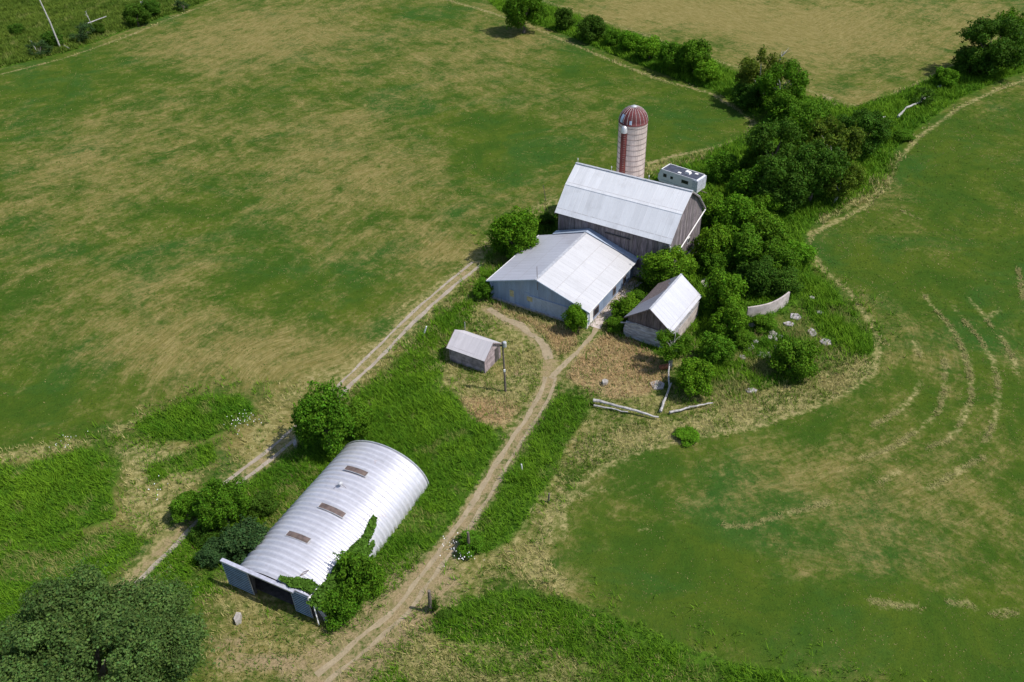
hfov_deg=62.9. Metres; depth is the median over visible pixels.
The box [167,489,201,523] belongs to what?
shrub
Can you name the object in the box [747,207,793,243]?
shrub
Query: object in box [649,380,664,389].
concrete slab
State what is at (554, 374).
dirt track
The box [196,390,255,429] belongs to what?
rough grass
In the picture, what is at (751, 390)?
concrete slab
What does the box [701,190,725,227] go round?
shrub
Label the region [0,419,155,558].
weed patch
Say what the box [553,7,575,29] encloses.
shrub
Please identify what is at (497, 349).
door
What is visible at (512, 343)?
dry grass
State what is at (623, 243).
door
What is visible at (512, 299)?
door
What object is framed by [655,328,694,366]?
tree
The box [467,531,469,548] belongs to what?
fence post
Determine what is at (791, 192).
tree
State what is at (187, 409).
weed patch
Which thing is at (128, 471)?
dry grass
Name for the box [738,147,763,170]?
shrub
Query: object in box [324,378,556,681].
dirt track
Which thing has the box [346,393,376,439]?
shrub
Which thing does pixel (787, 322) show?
concrete slab
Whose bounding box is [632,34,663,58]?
shrub
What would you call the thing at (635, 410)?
fallen rail
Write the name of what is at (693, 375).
shrub
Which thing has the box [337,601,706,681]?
weed patch
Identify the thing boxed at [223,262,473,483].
gravel track
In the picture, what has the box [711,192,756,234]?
shrub
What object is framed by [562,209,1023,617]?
loose hay
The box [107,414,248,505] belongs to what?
weed patch
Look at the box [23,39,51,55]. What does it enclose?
shrub
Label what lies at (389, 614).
dirt track
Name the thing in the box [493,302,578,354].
dry grass
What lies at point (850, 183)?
tree
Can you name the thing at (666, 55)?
shrub
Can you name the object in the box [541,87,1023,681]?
mown grass
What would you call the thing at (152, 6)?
shrub
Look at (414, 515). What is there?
rough grass
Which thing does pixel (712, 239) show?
shrub
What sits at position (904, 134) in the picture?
shrub
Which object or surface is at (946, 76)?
shrub
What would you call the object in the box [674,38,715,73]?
shrub
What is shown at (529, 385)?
weed patch
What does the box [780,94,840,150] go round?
tree
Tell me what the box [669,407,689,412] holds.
fallen rail
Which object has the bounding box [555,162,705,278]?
barn
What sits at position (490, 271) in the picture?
weed patch
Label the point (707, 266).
shrub
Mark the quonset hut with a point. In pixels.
(348, 493)
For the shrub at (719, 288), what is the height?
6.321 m
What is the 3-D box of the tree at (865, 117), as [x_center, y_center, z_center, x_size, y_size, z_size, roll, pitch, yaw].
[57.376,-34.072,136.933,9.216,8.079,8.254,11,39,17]
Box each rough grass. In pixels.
[0,524,128,626]
[8,460,116,529]
[164,444,196,471]
[187,306,473,584]
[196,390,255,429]
[381,640,587,681]
[475,402,589,531]
[480,213,557,269]
[516,586,726,681]
[697,318,832,394]
[814,293,869,330]
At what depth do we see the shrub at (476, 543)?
74.52 m
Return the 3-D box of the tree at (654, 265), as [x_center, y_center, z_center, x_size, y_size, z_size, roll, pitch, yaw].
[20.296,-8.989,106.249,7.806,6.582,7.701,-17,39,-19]
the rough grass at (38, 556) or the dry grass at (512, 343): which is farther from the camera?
the dry grass at (512, 343)
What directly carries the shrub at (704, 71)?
on the ground at (904, 54)
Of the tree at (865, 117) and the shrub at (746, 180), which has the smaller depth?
the shrub at (746, 180)
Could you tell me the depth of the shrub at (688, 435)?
85.61 m
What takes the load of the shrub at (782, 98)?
on the ground at (904, 54)
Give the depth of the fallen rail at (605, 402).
89.81 m
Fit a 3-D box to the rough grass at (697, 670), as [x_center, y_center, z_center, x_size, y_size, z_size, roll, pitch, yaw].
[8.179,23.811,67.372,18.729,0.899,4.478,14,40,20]
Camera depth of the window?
102.97 m
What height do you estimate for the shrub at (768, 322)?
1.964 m
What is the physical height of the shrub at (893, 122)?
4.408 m
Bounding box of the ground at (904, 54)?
[0,0,1023,681]
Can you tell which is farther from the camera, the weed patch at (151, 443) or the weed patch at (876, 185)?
the weed patch at (876, 185)
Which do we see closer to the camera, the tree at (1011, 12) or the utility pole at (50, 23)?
the tree at (1011, 12)
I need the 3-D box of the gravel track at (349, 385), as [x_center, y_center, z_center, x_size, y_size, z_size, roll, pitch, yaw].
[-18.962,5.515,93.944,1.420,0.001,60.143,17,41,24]
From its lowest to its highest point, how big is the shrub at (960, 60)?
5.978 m
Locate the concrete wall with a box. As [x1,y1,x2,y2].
[746,292,789,317]
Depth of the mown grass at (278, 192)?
141.81 m
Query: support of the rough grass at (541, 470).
on the ground at (904, 54)
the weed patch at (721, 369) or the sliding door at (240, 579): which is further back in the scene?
the weed patch at (721, 369)
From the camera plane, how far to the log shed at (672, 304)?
98.79 m
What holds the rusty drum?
on the ground at (904, 54)
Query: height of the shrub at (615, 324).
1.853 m
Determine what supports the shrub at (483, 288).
on the ground at (904, 54)
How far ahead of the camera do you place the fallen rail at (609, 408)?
89.75 m
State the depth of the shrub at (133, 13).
209.72 m
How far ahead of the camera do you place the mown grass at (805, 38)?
190.84 m
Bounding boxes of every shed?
[446,329,501,372]
[486,228,638,328]
[620,274,701,346]
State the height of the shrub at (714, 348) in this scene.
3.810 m
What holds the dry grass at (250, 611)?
on the ground at (904, 54)
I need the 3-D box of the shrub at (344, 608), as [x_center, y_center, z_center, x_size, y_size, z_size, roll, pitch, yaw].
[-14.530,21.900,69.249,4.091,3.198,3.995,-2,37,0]
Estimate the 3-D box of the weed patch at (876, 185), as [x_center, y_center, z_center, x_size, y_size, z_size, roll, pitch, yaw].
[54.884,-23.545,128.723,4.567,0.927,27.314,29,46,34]
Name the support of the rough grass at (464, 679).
on the ground at (904, 54)
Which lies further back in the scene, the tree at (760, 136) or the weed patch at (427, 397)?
the tree at (760, 136)
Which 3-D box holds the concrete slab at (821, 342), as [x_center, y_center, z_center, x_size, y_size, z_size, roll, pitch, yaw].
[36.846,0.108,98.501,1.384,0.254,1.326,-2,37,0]
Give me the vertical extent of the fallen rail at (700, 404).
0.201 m
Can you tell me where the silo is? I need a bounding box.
[616,105,647,177]
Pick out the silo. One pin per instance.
(632, 136)
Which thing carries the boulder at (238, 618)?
on the ground at (904, 54)
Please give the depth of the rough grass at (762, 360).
95.77 m
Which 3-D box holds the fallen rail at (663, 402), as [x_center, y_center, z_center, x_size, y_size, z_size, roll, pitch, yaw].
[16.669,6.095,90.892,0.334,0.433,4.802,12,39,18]
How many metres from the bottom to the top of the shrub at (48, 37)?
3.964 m
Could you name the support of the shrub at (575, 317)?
on the ground at (904, 54)
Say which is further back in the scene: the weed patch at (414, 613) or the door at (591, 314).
the door at (591, 314)
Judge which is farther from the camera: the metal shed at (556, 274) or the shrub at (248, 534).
the metal shed at (556, 274)
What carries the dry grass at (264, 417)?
on the ground at (904, 54)
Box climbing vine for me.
[278,514,377,611]
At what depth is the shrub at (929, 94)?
154.56 m
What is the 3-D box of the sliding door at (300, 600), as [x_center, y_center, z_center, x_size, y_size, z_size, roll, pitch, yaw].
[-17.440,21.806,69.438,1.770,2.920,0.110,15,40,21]
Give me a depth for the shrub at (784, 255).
108.08 m
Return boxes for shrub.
[7,23,24,34]
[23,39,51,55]
[39,30,63,46]
[68,20,95,40]
[88,23,104,33]
[120,2,151,25]
[141,0,160,14]
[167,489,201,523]
[173,0,189,9]
[188,525,220,548]
[192,536,232,567]
[211,514,269,564]
[247,489,281,517]
[317,579,361,631]
[329,550,381,602]
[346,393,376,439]
[355,566,386,596]
[427,599,438,610]
[436,608,452,621]
[454,528,485,558]
[472,276,493,299]
[536,8,548,19]
[537,210,555,229]
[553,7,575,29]
[561,302,589,333]
[575,14,606,40]
[601,28,620,44]
[603,314,624,333]
[609,290,640,321]
[617,29,642,51]
[630,289,647,300]
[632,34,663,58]
[653,40,683,70]
[672,425,699,446]
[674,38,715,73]
[674,356,715,396]
[688,222,735,260]
[691,58,723,82]
[697,251,727,275]
[698,330,738,362]
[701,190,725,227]
[702,268,748,309]
[704,149,739,182]
[708,294,751,337]
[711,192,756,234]
[720,219,765,266]
[723,163,763,197]
[730,328,756,349]
[731,81,763,108]
[733,254,780,295]
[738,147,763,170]
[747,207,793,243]
[749,192,782,212]
[750,311,778,333]
[757,237,800,271]
[763,86,803,121]
[766,338,821,380]
[770,266,803,293]
[784,239,818,262]
[861,116,896,141]
[893,129,916,140]
[912,85,934,104]
[929,66,961,85]
[950,45,988,73]
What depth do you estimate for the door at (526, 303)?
105.08 m
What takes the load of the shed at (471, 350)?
on the ground at (904, 54)
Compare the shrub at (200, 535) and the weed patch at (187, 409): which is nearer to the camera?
the shrub at (200, 535)
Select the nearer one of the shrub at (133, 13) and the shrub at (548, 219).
the shrub at (548, 219)
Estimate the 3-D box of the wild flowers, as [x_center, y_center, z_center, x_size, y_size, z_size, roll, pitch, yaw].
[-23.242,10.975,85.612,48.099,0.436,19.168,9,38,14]
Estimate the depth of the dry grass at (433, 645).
66.54 m
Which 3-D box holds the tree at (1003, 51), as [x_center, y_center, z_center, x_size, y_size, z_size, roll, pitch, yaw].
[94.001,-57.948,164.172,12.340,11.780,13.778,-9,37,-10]
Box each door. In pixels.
[221,562,254,594]
[291,591,313,617]
[495,346,498,361]
[509,290,514,302]
[524,292,529,307]
[530,297,566,318]
[589,310,592,323]
[606,234,628,255]
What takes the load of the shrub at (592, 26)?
on the ground at (904, 54)
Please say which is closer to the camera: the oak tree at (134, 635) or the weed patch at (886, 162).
the oak tree at (134, 635)
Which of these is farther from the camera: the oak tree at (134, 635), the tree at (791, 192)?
the tree at (791, 192)
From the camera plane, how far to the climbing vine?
69.60 m
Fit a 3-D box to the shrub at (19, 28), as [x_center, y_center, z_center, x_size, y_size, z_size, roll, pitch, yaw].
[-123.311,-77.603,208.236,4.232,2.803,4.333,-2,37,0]
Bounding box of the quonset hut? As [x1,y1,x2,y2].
[220,440,428,624]
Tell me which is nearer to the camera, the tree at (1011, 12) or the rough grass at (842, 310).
the rough grass at (842, 310)
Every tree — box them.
[0,553,222,681]
[192,474,252,529]
[289,376,355,456]
[485,205,541,260]
[501,0,545,32]
[636,245,697,286]
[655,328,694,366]
[734,44,785,96]
[742,117,808,175]
[755,56,812,99]
[755,149,814,213]
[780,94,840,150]
[788,138,851,201]
[805,114,870,162]
[819,154,867,202]
[832,107,894,156]
[955,14,1023,80]
[994,6,1023,47]
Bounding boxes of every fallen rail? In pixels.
[593,399,631,408]
[594,404,627,411]
[624,406,658,417]
[659,383,671,411]
[668,360,669,385]
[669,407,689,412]
[688,402,712,407]
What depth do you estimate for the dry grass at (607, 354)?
95.59 m
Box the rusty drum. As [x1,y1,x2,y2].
[659,363,668,369]
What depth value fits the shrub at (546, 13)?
204.51 m
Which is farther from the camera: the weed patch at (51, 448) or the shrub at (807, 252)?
the shrub at (807, 252)
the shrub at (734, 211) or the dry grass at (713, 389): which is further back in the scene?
the shrub at (734, 211)
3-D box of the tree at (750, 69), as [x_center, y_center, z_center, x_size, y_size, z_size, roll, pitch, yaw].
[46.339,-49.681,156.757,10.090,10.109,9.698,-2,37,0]
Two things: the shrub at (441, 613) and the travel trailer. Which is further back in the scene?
the travel trailer
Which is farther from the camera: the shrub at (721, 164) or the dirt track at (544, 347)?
the shrub at (721, 164)
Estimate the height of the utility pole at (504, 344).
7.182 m
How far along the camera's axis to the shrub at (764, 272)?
104.85 m
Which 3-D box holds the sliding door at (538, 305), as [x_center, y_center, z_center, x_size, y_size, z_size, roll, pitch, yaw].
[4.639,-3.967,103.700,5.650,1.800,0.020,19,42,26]
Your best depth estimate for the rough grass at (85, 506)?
80.87 m
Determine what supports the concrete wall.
on the ground at (904, 54)
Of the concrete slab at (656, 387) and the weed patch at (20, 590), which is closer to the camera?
the weed patch at (20, 590)
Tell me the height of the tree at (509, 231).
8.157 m
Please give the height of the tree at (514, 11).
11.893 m
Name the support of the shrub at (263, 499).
on the ground at (904, 54)
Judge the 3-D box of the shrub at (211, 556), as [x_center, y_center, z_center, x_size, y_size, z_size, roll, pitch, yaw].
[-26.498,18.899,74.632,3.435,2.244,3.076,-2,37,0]
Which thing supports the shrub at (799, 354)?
on the ground at (904, 54)
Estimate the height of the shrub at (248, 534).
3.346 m
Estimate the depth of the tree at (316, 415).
82.14 m
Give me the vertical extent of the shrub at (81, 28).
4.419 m
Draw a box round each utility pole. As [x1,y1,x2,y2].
[39,0,59,44]
[496,341,506,391]
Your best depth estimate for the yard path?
104.68 m
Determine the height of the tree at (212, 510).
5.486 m
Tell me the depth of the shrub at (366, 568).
69.72 m
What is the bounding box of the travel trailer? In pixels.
[658,164,706,193]
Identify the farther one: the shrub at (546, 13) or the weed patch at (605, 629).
the shrub at (546, 13)
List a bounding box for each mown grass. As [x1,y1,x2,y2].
[0,0,753,455]
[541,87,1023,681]
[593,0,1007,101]
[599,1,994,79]
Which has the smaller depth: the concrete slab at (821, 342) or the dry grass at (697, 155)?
the concrete slab at (821, 342)
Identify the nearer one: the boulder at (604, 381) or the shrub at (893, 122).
the boulder at (604, 381)
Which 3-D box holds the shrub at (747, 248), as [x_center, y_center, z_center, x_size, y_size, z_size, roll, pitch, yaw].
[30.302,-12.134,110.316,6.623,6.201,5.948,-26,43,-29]
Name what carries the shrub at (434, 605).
on the ground at (904, 54)
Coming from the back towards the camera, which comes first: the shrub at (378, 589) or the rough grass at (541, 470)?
the rough grass at (541, 470)
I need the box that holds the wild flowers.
[55,413,474,559]
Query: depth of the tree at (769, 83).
149.49 m
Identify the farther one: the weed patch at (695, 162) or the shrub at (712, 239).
the weed patch at (695, 162)
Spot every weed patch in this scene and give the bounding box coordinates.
[0,0,203,66]
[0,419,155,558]
[0,499,178,623]
[2,398,188,463]
[98,432,205,539]
[105,365,271,461]
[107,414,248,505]
[122,290,529,646]
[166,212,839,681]
[237,382,312,448]
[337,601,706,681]
[384,555,942,681]
[396,587,598,681]
[421,368,617,580]
[446,332,542,397]
[447,199,557,317]
[489,0,770,115]
[508,481,572,589]
[580,364,752,408]
[615,37,1023,356]
[648,149,715,194]
[666,302,862,414]
[778,261,906,368]
[820,151,896,214]
[823,154,899,220]
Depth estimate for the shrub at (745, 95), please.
154.06 m
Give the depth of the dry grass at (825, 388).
88.99 m
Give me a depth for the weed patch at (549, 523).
76.82 m
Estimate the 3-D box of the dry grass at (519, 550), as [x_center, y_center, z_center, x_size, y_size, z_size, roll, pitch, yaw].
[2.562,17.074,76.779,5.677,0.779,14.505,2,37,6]
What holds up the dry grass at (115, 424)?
on the ground at (904, 54)
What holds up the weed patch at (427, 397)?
on the ground at (904, 54)
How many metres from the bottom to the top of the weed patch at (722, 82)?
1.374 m
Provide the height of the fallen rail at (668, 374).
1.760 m
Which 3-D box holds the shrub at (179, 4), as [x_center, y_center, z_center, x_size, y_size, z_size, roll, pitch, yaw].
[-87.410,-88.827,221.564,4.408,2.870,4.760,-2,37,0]
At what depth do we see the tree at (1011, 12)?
173.41 m
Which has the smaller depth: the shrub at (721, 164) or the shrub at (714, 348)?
the shrub at (714, 348)
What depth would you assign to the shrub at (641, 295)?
104.17 m
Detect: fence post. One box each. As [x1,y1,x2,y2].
[427,590,432,613]
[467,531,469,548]
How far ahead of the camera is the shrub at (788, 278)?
105.16 m
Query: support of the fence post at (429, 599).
on the ground at (904, 54)
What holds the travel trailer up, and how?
on the ground at (904, 54)
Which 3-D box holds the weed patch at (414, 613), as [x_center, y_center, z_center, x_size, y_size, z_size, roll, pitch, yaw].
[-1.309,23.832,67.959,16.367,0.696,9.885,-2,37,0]
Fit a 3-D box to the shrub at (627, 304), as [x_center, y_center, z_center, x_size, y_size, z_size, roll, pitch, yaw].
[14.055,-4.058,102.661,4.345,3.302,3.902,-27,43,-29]
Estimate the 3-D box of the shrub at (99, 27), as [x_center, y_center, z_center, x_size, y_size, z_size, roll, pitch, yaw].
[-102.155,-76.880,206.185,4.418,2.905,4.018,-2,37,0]
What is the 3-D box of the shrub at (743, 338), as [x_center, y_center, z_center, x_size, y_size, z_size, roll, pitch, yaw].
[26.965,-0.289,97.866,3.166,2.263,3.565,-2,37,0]
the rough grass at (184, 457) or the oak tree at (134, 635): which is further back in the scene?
the rough grass at (184, 457)
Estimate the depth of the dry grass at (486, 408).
90.53 m
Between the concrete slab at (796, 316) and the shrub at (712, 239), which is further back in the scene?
the shrub at (712, 239)
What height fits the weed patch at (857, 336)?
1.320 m
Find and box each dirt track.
[314,377,546,676]
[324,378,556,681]
[487,307,552,359]
[549,324,602,378]
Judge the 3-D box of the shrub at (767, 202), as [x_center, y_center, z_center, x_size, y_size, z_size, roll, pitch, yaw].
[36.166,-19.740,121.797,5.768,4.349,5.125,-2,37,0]
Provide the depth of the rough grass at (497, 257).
114.86 m
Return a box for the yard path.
[590,279,640,328]
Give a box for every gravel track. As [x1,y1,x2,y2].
[135,264,479,581]
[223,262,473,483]
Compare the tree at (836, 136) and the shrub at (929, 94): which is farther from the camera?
the shrub at (929, 94)
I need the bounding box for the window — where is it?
[593,305,598,316]
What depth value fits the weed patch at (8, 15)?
216.50 m
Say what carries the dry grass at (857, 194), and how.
on the ground at (904, 54)
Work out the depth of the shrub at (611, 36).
186.56 m
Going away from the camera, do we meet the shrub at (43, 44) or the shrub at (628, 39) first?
the shrub at (628, 39)
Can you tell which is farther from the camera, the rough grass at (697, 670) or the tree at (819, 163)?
the tree at (819, 163)
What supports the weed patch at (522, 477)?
on the ground at (904, 54)
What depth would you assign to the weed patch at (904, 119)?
143.44 m
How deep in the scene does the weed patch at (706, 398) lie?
90.81 m
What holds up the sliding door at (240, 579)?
in the quonset hut
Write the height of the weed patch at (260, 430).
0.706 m
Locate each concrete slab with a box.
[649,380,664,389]
[745,387,756,392]
[783,321,793,326]
[790,313,801,319]
[819,338,830,344]
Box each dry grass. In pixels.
[0,405,163,457]
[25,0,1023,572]
[117,432,210,534]
[220,379,309,472]
[221,584,314,634]
[385,615,593,681]
[441,330,540,407]
[459,391,518,427]
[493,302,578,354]
[507,471,570,595]
[566,333,667,398]
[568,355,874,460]
[636,367,752,408]
[646,148,713,175]
[817,152,904,222]
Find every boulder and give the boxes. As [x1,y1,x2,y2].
[234,612,241,624]
[602,379,607,385]
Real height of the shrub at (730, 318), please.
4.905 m
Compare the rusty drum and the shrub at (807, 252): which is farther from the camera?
the shrub at (807, 252)

